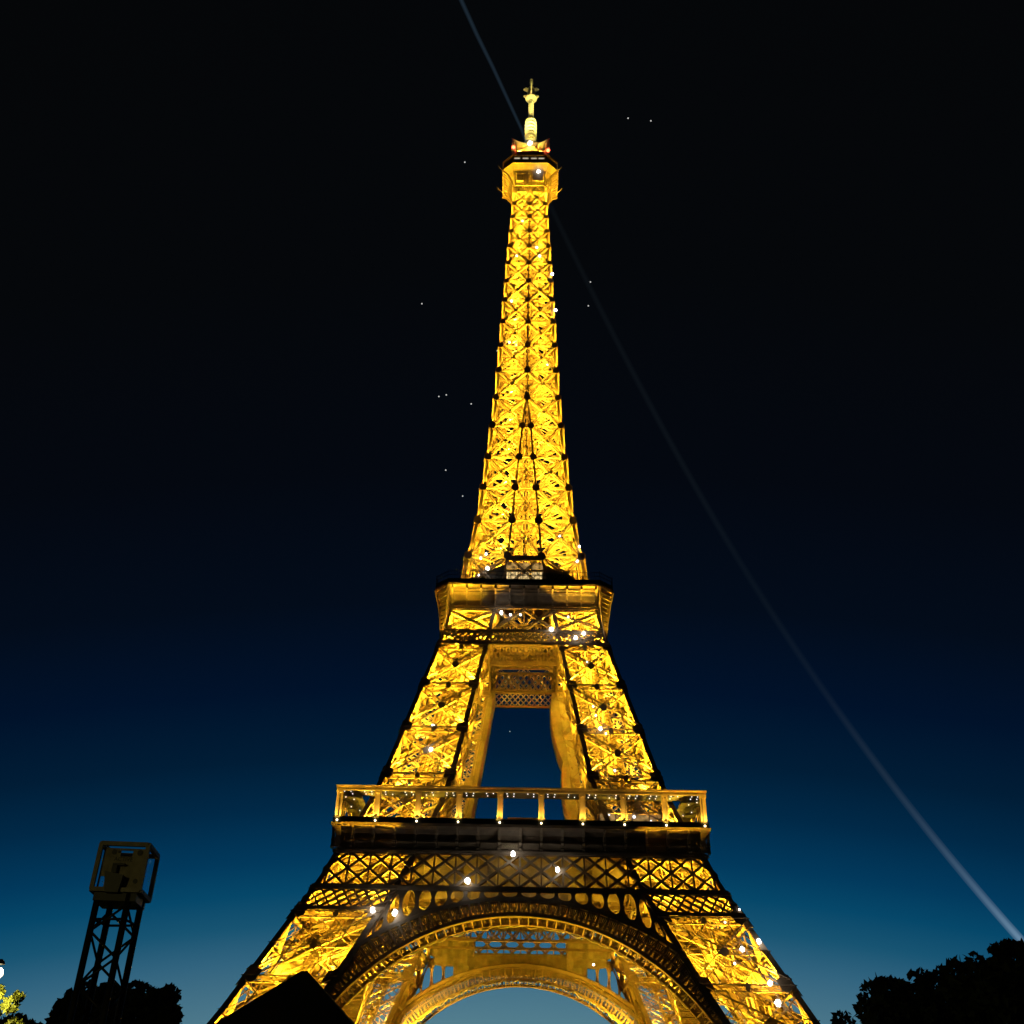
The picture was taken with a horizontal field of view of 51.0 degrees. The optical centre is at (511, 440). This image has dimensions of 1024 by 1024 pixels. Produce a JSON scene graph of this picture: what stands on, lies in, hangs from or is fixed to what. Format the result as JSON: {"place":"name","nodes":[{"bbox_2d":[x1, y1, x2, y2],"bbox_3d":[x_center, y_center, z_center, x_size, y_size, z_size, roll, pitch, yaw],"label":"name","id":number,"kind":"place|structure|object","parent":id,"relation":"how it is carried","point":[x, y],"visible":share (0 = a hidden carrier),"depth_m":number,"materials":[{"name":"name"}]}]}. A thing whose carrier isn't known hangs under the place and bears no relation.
{"place":"outdoors","nodes":[
{"label":"outdoors","id":0,"kind":"place"},
{"bbox_2d":[0,0,1023,1023],"label":"sky","id":1,"kind":"structure","parent":0,"point":[791,375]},
{"label":"ground","id":2,"kind":"structure","parent":0,"visible":0},
{"bbox_2d":[0,959,4,976],"bbox_3d":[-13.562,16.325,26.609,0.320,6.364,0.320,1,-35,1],"label":"street lamp","id":3,"kind":"object","parent":2,"relation":"on","point":[2,961],"visible":1,"depth_m":28.29,"materials":[{"name":"white metal"}]},
{"bbox_2d":[0,984,26,1023],"bbox_3d":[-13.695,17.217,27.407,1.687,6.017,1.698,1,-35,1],"label":"lit tree","id":4,"kind":"object","parent":2,"relation":"on","point":[16,998],"visible":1,"depth_m":28.65,"materials":[{"name":"green plant"}]},
{"bbox_2d":[0,1012,42,1023],"bbox_3d":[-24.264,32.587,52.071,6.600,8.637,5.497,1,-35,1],"label":"bushy tree","id":5,"kind":"object","parent":2,"relation":"on","point":[20,1016],"visible":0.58,"depth_m":52.80,"materials":[{"name":"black plant"}]},
{"bbox_2d":[66,841,159,1023],"bbox_3d":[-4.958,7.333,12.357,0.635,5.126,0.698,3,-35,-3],"label":"lighting mast","id":6,"kind":"object","parent":2,"relation":"on","point":[123,874],"visible":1,"depth_m":13.27,"materials":[{"name":"black metal"},{"name":"painted metal"},{"name":"tinted glass"}]},
{"bbox_2d":[44,979,183,1023],"bbox_3d":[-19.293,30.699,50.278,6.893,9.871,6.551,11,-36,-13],"label":"clipped tree","id":7,"kind":"object","parent":2,"relation":"on","point":[153,1005],"visible":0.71,"depth_m":51.36,"materials":[{"name":"black plant"}]},
{"bbox_2d":[215,971,354,1023],"bbox_3d":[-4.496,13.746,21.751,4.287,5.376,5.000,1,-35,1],"label":"roof tent","id":8,"kind":"object","parent":2,"relation":"on","point":[302,997],"visible":1,"depth_m":21.77,"materials":[{"name":"black fabric"}]},
{"bbox_2d":[207,79,820,1023],"bbox_3d":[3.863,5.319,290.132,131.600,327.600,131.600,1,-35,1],"label":"iron tower","id":9,"kind":"structure","parent":2,"relation":"on","point":[637,873],"depth_m":222.28,"materials":[{"name":"metal"}]},
{"bbox_2d":[830,1010,855,1023],"bbox_3d":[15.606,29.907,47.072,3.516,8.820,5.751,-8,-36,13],"label":"tree","id":10,"kind":"object","parent":2,"relation":"on","point":[844,1019],"visible":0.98,"depth_m":48.92,"materials":[{"name":"black plant"}]},
{"bbox_2d":[852,938,1023,1023],"bbox_3d":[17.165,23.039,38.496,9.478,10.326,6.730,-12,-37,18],"label":"broad tree","id":11,"kind":"object","parent":2,"relation":"on","point":[989,990],"visible":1,"depth_m":39.24,"materials":[{"name":"black plant"}]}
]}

